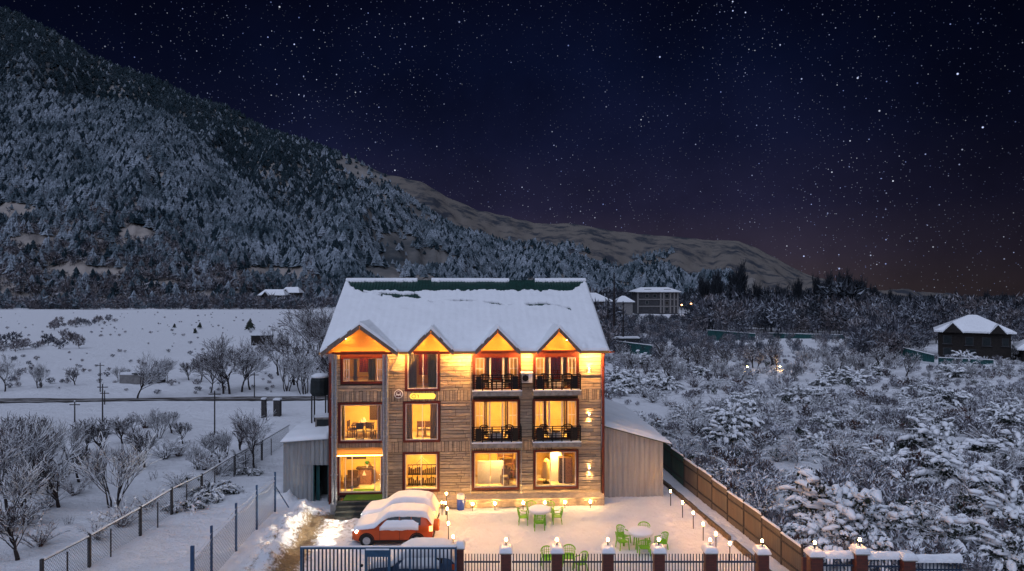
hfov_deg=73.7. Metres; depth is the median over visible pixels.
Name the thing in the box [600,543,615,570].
brick pillar
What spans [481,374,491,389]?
garden chair
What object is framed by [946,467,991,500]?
young tree
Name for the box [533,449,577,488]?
window
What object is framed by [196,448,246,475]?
reddish shrub
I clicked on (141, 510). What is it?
fence bay
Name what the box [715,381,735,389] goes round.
reddish shrub
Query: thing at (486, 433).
garden chair
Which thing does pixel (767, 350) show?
orchard tree
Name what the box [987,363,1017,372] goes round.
arching shrub
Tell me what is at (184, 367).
orchard tree
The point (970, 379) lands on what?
upright shrub
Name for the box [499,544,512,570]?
brick pillar
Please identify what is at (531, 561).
picket fence
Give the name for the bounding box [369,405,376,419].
wall frame
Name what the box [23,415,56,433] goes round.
orchard tree
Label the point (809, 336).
sheet fence
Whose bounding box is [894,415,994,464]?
laden bush
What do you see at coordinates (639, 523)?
garden chair
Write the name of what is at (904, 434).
upright shrub
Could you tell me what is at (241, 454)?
upright shrub
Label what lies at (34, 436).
orchard tree
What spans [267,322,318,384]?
roadside tree
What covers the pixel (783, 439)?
arching shrub
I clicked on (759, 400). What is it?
upright shrub
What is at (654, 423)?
laden bush
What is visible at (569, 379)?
garden chair
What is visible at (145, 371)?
roadside tree
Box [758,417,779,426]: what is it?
upright shrub
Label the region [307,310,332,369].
roadside tree
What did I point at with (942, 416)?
arching shrub
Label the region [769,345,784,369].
orchard tree
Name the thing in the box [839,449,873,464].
upright shrub
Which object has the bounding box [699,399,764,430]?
laden bush
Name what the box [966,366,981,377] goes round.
orchard tree
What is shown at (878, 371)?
laden bush
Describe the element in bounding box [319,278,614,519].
hotel
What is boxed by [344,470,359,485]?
armchair
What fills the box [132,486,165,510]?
upright shrub
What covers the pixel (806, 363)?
reddish shrub
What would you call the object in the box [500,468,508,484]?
dining chair
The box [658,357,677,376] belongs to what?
orchard tree
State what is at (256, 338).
field hut
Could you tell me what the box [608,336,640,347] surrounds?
open shed
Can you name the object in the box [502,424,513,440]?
garden chair
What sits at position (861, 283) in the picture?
poplar
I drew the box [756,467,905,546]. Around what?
laden bush
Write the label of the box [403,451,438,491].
window
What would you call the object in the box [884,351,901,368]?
orchard tree
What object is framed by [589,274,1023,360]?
frosted woodland
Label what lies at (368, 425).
dining chair
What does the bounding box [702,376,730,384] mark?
arching shrub
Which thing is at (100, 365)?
wooden pole
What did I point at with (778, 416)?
upright shrub
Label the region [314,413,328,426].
outdoor unit
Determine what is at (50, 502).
upright shrub
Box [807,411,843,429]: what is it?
laden bush
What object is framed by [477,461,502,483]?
white screen
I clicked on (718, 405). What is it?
upright shrub
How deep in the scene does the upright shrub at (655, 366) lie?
104.53 m
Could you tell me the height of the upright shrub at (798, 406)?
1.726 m
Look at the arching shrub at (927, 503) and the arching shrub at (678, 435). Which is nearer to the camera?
the arching shrub at (927, 503)
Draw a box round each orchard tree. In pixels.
[0,410,54,470]
[0,411,42,460]
[0,414,85,494]
[0,432,19,487]
[0,455,50,518]
[0,499,48,560]
[13,417,70,472]
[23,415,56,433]
[27,363,50,387]
[28,452,71,507]
[32,502,50,523]
[50,415,96,459]
[63,431,161,507]
[64,367,79,384]
[68,419,96,449]
[68,442,94,482]
[78,417,114,453]
[107,416,132,443]
[110,367,130,378]
[120,425,161,467]
[124,414,141,432]
[144,410,179,438]
[156,358,179,382]
[158,411,182,432]
[170,422,194,443]
[179,362,193,379]
[184,438,212,469]
[191,354,205,381]
[196,427,232,465]
[206,429,226,456]
[232,419,252,453]
[273,351,310,390]
[281,348,319,393]
[288,305,332,354]
[313,345,330,373]
[613,342,626,353]
[615,349,635,368]
[621,354,641,377]
[641,359,651,373]
[653,342,673,367]
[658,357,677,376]
[673,360,688,379]
[678,345,694,363]
[687,343,703,363]
[695,355,712,368]
[708,356,729,378]
[714,345,734,362]
[728,368,742,377]
[736,365,751,380]
[740,346,758,367]
[754,348,766,368]
[763,340,781,365]
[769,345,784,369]
[781,359,801,378]
[791,360,806,380]
[795,349,814,369]
[810,348,820,359]
[813,343,836,360]
[819,355,840,369]
[834,350,849,368]
[846,352,860,367]
[851,357,868,371]
[858,355,875,365]
[868,342,888,362]
[882,359,894,367]
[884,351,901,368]
[898,340,911,348]
[902,352,922,375]
[914,346,928,351]
[922,372,931,379]
[933,371,946,380]
[950,358,962,364]
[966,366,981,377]
[981,371,991,379]
[1007,366,1013,374]
[1011,347,1019,358]
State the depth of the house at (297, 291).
417.45 m
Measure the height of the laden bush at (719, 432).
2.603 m
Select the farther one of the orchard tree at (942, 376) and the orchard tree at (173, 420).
the orchard tree at (942, 376)
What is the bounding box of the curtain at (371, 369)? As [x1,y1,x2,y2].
[368,359,374,380]
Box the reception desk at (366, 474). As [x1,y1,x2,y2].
[356,466,372,483]
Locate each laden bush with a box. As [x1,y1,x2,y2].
[605,366,629,381]
[605,379,635,395]
[614,369,662,391]
[625,350,647,363]
[643,415,662,431]
[650,373,684,389]
[691,364,712,375]
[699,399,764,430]
[699,419,752,446]
[705,463,744,480]
[726,395,748,406]
[727,388,769,406]
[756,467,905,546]
[775,383,821,403]
[778,505,870,569]
[796,429,840,455]
[807,372,840,386]
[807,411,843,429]
[812,386,840,396]
[815,365,842,378]
[817,495,918,544]
[824,440,875,456]
[835,366,875,384]
[837,525,916,570]
[858,440,917,471]
[869,365,891,375]
[871,494,993,557]
[891,469,933,488]
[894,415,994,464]
[898,384,933,397]
[907,403,935,416]
[908,443,1013,495]
[912,414,960,433]
[917,383,973,407]
[933,362,968,378]
[950,350,981,358]
[957,476,1023,535]
[960,525,1018,542]
[961,524,1023,570]
[975,416,998,429]
[975,429,1023,468]
[977,401,1023,425]
[980,434,1023,450]
[985,402,1000,408]
[999,397,1023,411]
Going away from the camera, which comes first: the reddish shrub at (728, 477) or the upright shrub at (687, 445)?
the reddish shrub at (728, 477)
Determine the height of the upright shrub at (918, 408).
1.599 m
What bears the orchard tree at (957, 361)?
on the ground
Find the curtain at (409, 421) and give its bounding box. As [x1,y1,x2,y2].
[407,404,411,438]
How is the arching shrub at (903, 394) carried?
on the ground
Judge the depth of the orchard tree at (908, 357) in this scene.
97.73 m
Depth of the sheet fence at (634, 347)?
129.40 m
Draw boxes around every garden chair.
[480,425,491,440]
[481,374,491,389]
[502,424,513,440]
[503,373,513,388]
[517,507,527,525]
[526,500,537,517]
[534,515,545,530]
[539,424,551,439]
[540,545,550,568]
[541,373,551,387]
[542,500,554,518]
[552,507,563,523]
[562,424,571,439]
[563,373,572,387]
[563,544,575,568]
[572,551,587,570]
[615,531,629,550]
[616,524,630,545]
[637,539,650,555]
[638,521,649,540]
[654,531,668,549]
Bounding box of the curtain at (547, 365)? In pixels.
[546,357,548,385]
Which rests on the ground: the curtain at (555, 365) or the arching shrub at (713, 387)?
the arching shrub at (713, 387)
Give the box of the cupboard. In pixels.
[558,456,571,482]
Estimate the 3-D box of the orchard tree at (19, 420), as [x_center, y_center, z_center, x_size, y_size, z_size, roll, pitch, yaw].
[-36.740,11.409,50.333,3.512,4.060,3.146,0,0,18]
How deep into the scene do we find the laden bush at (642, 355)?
111.72 m
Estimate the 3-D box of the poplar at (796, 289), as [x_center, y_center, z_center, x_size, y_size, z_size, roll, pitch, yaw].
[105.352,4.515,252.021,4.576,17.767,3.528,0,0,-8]
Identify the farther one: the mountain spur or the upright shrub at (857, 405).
the mountain spur
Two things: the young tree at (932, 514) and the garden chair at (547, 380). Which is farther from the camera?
the garden chair at (547, 380)
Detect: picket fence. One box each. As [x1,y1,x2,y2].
[464,554,499,570]
[512,554,550,570]
[563,554,601,570]
[614,554,652,570]
[665,554,703,570]
[717,554,755,570]
[823,550,853,570]
[868,551,900,570]
[916,553,962,570]
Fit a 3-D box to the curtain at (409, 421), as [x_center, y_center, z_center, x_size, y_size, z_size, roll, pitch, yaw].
[-6.119,8.085,40.713,0.360,2.130,0.084,0,0,-3]
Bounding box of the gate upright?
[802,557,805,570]
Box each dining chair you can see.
[347,420,355,437]
[356,423,364,439]
[365,422,375,438]
[417,421,424,436]
[425,421,429,436]
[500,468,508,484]
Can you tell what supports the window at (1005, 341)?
in the house at (981, 336)
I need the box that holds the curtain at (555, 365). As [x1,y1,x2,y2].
[551,357,560,380]
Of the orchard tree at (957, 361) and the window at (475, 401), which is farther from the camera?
the orchard tree at (957, 361)
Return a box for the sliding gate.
[300,545,456,570]
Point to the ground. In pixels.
(278, 537)
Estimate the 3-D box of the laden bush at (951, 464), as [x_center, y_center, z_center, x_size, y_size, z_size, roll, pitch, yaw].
[28.479,11.705,43.672,6.413,3.552,6.800,0,0,4]
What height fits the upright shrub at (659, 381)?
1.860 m
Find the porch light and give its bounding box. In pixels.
[347,455,381,455]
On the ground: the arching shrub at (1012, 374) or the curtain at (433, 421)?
the arching shrub at (1012, 374)
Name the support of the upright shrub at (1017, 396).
on the ground
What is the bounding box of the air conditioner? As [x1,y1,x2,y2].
[520,371,532,382]
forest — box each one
[0,5,732,295]
[0,80,390,307]
[467,227,674,269]
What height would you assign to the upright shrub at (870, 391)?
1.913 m
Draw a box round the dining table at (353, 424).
[351,422,374,437]
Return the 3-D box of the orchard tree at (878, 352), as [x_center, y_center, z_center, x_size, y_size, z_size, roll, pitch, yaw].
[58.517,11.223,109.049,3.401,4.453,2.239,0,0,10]
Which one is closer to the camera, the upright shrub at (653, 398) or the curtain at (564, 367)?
the curtain at (564, 367)
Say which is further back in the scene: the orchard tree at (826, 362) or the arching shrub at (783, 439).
the orchard tree at (826, 362)
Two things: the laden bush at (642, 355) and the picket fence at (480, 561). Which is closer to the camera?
the picket fence at (480, 561)
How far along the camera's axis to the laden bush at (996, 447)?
47.92 m
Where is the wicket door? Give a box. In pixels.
[365,549,390,570]
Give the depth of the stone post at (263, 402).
66.84 m
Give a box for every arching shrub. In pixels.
[631,409,678,428]
[634,373,654,379]
[645,387,671,396]
[652,424,674,435]
[665,432,702,448]
[666,411,706,428]
[667,404,710,417]
[673,359,701,367]
[683,449,718,462]
[689,445,709,450]
[694,448,712,455]
[700,382,722,389]
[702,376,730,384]
[702,379,726,387]
[705,454,757,472]
[707,440,766,456]
[725,380,757,390]
[740,371,761,379]
[751,464,797,486]
[760,442,826,463]
[761,423,790,432]
[763,463,814,495]
[776,434,802,448]
[784,418,802,427]
[793,442,827,458]
[795,403,825,412]
[817,412,877,429]
[818,393,852,406]
[820,402,839,410]
[830,425,868,438]
[830,437,882,454]
[841,406,877,421]
[852,364,880,375]
[862,420,896,436]
[877,406,924,416]
[879,470,935,504]
[883,407,917,421]
[895,392,935,405]
[899,491,1006,533]
[900,393,956,408]
[901,375,927,381]
[917,377,950,387]
[927,410,963,426]
[945,378,962,382]
[956,359,982,367]
[969,394,1011,402]
[970,484,992,495]
[972,381,1015,391]
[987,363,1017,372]
[996,368,1022,376]
[1003,359,1023,364]
[1008,425,1021,433]
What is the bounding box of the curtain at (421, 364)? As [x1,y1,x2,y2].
[419,354,427,374]
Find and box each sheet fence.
[614,340,651,354]
[707,329,755,340]
[767,332,806,338]
[807,334,843,338]
[894,347,934,361]
[938,357,993,364]
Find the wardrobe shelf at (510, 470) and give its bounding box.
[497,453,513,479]
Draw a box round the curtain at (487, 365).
[486,358,488,386]
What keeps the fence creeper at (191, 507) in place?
attached to the fence bay at (172, 498)
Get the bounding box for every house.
[257,289,289,300]
[283,287,303,297]
[590,293,612,305]
[616,296,634,314]
[629,287,680,313]
[933,315,1016,359]
[1011,339,1023,362]
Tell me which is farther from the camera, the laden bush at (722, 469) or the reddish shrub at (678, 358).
the reddish shrub at (678, 358)
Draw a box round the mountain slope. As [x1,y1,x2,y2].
[1,13,754,292]
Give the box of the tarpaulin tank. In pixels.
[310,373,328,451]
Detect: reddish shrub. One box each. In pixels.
[1,517,69,547]
[51,462,78,487]
[55,472,100,495]
[93,494,155,527]
[107,445,134,460]
[127,407,157,427]
[164,437,191,456]
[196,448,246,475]
[665,354,684,362]
[672,425,688,434]
[684,373,705,386]
[708,395,724,405]
[714,469,744,485]
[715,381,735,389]
[735,472,787,495]
[765,369,788,383]
[765,446,788,461]
[792,360,814,368]
[851,462,897,483]
[884,462,939,479]
[963,423,1002,439]
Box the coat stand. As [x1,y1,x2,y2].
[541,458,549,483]
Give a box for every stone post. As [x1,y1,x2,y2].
[261,397,266,417]
[273,398,281,416]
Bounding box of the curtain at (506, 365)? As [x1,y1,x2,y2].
[505,357,507,385]
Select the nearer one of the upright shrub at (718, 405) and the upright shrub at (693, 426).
the upright shrub at (693, 426)
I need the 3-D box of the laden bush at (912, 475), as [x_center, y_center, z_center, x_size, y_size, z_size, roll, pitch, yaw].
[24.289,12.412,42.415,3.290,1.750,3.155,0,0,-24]
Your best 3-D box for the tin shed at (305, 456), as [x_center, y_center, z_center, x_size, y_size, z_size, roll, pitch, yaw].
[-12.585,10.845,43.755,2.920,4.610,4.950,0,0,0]
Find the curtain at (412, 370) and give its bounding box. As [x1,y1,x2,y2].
[409,354,416,387]
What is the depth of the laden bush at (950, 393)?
74.05 m
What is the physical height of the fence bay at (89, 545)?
1.620 m
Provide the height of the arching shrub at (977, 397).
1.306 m
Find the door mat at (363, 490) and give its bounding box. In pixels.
[353,489,373,490]
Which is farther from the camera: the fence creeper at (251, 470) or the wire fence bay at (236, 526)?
the fence creeper at (251, 470)
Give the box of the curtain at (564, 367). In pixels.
[563,357,566,385]
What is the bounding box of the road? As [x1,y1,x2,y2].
[0,396,326,401]
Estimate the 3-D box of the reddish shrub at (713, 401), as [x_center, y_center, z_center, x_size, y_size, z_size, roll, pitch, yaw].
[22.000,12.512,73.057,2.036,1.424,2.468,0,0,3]
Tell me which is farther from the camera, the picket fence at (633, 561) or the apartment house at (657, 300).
the apartment house at (657, 300)
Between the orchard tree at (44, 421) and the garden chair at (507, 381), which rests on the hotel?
the garden chair at (507, 381)
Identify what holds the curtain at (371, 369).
hanging from the hotel
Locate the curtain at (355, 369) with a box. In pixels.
[354,359,356,380]
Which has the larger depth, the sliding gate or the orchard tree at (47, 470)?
the orchard tree at (47, 470)
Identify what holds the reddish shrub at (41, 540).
on the ground
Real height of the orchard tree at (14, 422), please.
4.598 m
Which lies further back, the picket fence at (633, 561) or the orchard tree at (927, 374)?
the orchard tree at (927, 374)
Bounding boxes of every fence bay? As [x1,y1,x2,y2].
[39,535,88,570]
[87,507,139,567]
[138,488,171,535]
[170,474,201,514]
[190,534,210,570]
[200,455,234,488]
[210,509,235,570]
[233,440,261,476]
[235,490,256,551]
[256,476,274,529]
[261,424,289,460]
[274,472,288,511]
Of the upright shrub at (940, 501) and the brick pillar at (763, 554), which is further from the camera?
the upright shrub at (940, 501)
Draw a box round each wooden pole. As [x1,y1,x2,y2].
[69,401,79,421]
[96,362,103,391]
[97,383,107,420]
[209,389,220,433]
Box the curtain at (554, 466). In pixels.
[551,452,560,480]
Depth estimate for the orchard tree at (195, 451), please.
47.34 m
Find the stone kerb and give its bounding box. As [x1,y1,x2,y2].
[663,479,771,570]
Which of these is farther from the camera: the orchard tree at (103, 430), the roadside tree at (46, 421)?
the orchard tree at (103, 430)
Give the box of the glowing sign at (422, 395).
[410,393,435,398]
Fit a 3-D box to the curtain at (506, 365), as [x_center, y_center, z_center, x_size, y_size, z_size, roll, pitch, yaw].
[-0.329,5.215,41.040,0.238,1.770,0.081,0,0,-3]
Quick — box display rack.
[408,457,435,485]
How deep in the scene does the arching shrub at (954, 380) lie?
92.79 m
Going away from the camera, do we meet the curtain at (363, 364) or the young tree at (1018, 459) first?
the curtain at (363, 364)
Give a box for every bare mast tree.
[607,294,609,319]
[611,272,618,332]
[621,301,624,340]
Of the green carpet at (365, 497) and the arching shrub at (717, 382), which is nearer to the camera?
the green carpet at (365, 497)
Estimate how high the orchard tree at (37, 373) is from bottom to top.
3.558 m
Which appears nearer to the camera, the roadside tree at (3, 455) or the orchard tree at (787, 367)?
the roadside tree at (3, 455)
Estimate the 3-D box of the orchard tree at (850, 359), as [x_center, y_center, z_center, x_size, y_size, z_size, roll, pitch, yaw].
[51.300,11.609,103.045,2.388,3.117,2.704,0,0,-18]
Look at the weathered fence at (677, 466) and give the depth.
45.89 m
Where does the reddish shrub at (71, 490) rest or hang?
on the ground
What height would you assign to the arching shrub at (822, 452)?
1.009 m
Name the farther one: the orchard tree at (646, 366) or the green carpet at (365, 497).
the orchard tree at (646, 366)
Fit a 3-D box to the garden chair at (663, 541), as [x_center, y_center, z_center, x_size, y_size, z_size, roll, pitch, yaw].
[7.529,12.844,34.252,0.624,0.903,0.640,0,0,-15]
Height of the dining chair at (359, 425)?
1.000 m
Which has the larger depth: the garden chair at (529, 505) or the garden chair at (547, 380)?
the garden chair at (547, 380)
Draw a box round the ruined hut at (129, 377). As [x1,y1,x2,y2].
[119,367,165,383]
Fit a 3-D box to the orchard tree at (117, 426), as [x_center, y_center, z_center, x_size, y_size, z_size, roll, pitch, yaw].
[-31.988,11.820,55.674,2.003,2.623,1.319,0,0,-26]
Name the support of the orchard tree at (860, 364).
on the ground
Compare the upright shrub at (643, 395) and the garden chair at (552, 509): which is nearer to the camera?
the garden chair at (552, 509)
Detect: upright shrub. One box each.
[0,496,45,530]
[28,485,73,507]
[77,511,117,540]
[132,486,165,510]
[142,434,184,459]
[162,469,195,487]
[187,452,219,469]
[228,449,259,463]
[605,353,617,362]
[627,380,656,397]
[635,386,665,402]
[649,358,662,368]
[654,377,666,390]
[659,396,675,405]
[659,413,676,424]
[664,369,687,379]
[666,435,699,453]
[671,400,706,419]
[678,413,711,432]
[683,396,708,407]
[713,395,733,408]
[726,399,760,415]
[732,489,784,516]
[745,440,769,451]
[748,391,776,405]
[756,364,770,373]
[757,395,792,416]
[758,409,788,422]
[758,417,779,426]
[767,377,803,396]
[775,380,800,392]
[790,398,814,413]
[804,393,835,405]
[823,458,859,474]
[835,390,851,398]
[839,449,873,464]
[846,397,875,416]
[857,386,882,398]
[886,427,931,444]
[895,499,949,516]
[912,400,936,412]
[954,406,983,421]
[962,376,977,384]
[968,454,1022,477]
[998,390,1023,402]
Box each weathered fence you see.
[663,443,671,473]
[671,447,684,486]
[683,457,698,497]
[697,466,712,508]
[711,478,728,520]
[727,491,744,534]
[743,502,762,544]
[761,516,782,564]
[780,531,802,570]
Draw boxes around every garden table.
[528,504,550,525]
[628,526,653,549]
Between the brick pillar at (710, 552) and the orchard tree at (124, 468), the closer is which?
the brick pillar at (710, 552)
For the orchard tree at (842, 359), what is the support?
on the ground
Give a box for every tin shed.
[280,418,328,501]
[601,397,670,497]
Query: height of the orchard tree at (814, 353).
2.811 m
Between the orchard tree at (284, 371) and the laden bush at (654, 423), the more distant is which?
the orchard tree at (284, 371)
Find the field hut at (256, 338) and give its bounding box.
[251,334,273,344]
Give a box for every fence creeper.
[158,493,211,514]
[180,475,246,503]
[220,464,264,476]
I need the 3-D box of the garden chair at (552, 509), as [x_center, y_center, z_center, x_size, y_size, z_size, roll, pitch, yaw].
[2.092,12.713,38.634,0.640,0.903,0.624,0,0,20]
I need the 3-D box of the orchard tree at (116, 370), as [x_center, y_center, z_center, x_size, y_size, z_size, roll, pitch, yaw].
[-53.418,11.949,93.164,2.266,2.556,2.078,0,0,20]
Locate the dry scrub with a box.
[0,311,309,393]
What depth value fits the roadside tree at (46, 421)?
45.79 m
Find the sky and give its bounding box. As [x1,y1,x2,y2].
[0,0,1023,296]
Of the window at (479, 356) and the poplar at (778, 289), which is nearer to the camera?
the window at (479, 356)
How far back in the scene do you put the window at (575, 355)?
40.99 m
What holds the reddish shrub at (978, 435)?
on the ground
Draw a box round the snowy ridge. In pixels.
[266,129,953,296]
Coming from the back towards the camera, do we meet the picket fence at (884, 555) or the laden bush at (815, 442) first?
the laden bush at (815, 442)
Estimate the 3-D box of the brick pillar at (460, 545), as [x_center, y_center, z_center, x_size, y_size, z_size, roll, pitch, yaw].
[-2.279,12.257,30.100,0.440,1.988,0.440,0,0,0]
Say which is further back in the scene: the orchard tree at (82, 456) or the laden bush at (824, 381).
the laden bush at (824, 381)
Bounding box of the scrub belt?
[0,292,339,309]
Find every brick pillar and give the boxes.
[455,540,465,570]
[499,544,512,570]
[550,543,563,570]
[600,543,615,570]
[650,544,666,570]
[701,543,718,570]
[753,545,771,570]
[804,546,825,570]
[848,543,870,570]
[899,550,918,570]
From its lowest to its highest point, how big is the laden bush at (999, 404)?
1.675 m
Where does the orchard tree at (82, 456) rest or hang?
on the ground
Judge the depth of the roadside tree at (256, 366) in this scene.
85.39 m
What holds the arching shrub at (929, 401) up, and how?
on the ground
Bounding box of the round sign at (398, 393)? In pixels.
[394,389,402,397]
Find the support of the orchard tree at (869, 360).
on the ground
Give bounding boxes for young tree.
[778,431,816,465]
[823,423,859,451]
[913,499,979,542]
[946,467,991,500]
[982,438,1023,471]
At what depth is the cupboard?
41.75 m
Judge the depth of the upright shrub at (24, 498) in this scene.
35.98 m
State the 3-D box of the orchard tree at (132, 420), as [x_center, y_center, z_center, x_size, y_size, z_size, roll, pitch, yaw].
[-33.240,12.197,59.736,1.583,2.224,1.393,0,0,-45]
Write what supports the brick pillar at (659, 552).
on the ground
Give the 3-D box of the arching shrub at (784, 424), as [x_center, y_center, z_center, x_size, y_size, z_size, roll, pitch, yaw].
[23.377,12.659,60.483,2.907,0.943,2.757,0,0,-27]
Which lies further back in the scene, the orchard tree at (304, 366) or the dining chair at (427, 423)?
the orchard tree at (304, 366)
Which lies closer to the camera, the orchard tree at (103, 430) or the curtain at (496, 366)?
the curtain at (496, 366)
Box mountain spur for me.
[0,96,320,307]
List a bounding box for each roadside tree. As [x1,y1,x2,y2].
[0,354,24,391]
[0,420,32,508]
[22,416,74,460]
[132,352,169,397]
[191,336,235,393]
[191,354,231,392]
[198,335,250,393]
[227,344,264,389]
[229,406,276,468]
[236,336,275,391]
[253,325,293,375]
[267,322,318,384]
[279,294,334,355]
[303,311,332,343]
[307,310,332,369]
[308,345,320,360]
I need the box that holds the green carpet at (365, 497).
[343,494,381,499]
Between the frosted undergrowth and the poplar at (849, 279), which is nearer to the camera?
the frosted undergrowth
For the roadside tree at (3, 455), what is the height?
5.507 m
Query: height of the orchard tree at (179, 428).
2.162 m
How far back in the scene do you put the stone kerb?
37.48 m
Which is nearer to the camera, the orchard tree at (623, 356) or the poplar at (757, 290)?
the orchard tree at (623, 356)
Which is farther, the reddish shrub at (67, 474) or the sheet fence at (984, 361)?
the sheet fence at (984, 361)
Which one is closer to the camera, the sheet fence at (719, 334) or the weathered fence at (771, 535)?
the weathered fence at (771, 535)
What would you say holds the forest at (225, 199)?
on the mountain spur
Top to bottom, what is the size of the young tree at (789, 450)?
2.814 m
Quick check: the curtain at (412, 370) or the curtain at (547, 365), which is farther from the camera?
the curtain at (547, 365)
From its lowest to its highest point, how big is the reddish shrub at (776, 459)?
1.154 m
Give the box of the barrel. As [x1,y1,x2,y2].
[457,493,465,510]
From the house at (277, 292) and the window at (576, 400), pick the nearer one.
the window at (576, 400)
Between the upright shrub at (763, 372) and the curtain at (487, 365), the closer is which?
the curtain at (487, 365)
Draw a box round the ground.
[0,307,1023,570]
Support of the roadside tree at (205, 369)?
on the ground
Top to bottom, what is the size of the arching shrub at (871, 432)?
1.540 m
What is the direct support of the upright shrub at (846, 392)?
on the ground
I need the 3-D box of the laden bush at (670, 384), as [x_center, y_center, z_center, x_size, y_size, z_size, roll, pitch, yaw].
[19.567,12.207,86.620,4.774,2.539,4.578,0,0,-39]
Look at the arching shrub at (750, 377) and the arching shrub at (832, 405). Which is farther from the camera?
the arching shrub at (750, 377)
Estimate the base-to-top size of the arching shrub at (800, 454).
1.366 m
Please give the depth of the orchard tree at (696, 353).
104.96 m
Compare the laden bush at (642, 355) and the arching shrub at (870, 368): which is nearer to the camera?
the arching shrub at (870, 368)
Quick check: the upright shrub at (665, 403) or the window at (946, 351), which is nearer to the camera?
the upright shrub at (665, 403)
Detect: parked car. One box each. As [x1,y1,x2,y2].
[352,503,439,544]
[361,490,439,518]
[370,537,454,570]
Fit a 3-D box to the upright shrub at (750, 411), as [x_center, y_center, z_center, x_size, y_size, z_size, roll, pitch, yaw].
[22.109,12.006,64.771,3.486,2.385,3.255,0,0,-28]
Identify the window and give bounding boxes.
[337,456,381,494]
[338,402,381,443]
[341,351,385,383]
[403,401,439,442]
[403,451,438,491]
[405,351,439,390]
[472,450,518,489]
[473,350,520,388]
[473,399,519,439]
[533,350,578,388]
[533,398,578,438]
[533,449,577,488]
[943,335,952,344]
[943,347,951,354]
[964,337,973,345]
[968,349,975,355]
[982,337,991,346]
[1001,338,1008,346]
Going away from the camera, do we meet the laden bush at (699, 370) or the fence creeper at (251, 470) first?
the fence creeper at (251, 470)
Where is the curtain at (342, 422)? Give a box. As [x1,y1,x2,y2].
[342,406,343,439]
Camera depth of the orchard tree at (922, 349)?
118.94 m
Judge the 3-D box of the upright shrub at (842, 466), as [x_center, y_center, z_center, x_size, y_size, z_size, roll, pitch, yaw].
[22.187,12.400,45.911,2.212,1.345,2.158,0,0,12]
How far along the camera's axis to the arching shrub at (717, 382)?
88.84 m
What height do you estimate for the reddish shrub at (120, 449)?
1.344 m
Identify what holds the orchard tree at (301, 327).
on the ground
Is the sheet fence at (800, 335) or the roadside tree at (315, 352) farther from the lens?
the sheet fence at (800, 335)
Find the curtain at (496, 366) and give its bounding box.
[491,358,501,381]
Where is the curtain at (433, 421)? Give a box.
[430,404,436,438]
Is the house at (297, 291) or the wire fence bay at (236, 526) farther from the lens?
the house at (297, 291)
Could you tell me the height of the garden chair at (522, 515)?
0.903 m
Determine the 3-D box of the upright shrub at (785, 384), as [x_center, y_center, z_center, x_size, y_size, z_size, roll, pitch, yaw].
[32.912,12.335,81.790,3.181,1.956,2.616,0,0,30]
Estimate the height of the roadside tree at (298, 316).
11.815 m
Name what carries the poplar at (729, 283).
on the ground
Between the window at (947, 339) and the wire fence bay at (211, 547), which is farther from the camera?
the window at (947, 339)
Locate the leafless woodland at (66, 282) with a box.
[0,185,339,307]
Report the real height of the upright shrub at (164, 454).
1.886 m
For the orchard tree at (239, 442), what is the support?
on the ground
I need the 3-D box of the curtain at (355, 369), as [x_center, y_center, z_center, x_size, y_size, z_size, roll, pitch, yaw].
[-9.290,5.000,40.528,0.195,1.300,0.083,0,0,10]
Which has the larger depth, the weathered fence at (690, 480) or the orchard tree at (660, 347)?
the orchard tree at (660, 347)
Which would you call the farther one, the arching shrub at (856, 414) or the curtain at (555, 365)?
the arching shrub at (856, 414)
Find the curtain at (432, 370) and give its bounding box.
[428,354,436,387]
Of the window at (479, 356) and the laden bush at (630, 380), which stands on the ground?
the laden bush at (630, 380)
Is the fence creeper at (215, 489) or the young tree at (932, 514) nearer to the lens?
the young tree at (932, 514)
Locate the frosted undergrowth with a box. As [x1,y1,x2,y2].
[601,350,1023,570]
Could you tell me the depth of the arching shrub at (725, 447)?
52.42 m
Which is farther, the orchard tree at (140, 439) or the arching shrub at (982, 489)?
the orchard tree at (140, 439)
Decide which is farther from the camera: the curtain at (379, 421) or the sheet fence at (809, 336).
the sheet fence at (809, 336)
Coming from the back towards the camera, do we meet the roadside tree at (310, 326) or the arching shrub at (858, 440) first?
the roadside tree at (310, 326)
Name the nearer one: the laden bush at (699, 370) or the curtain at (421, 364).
the curtain at (421, 364)
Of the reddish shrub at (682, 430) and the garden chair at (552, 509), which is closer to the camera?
the garden chair at (552, 509)
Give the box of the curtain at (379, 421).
[378,405,380,438]
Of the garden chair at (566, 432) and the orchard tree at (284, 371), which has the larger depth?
the orchard tree at (284, 371)
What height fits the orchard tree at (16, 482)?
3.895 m
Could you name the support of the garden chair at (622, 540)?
on the ground
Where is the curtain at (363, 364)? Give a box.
[359,358,369,371]
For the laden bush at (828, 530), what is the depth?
32.92 m
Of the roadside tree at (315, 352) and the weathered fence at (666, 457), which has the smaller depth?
the weathered fence at (666, 457)
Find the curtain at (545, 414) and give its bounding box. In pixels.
[545,401,546,434]
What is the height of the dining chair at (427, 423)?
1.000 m
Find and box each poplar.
[697,273,710,297]
[707,267,726,296]
[726,266,737,294]
[731,259,748,298]
[752,279,762,296]
[775,282,782,296]
[791,274,803,299]
[811,272,822,295]
[824,266,832,285]
[840,268,854,284]
[855,273,867,290]
[869,284,881,295]
[982,291,988,299]

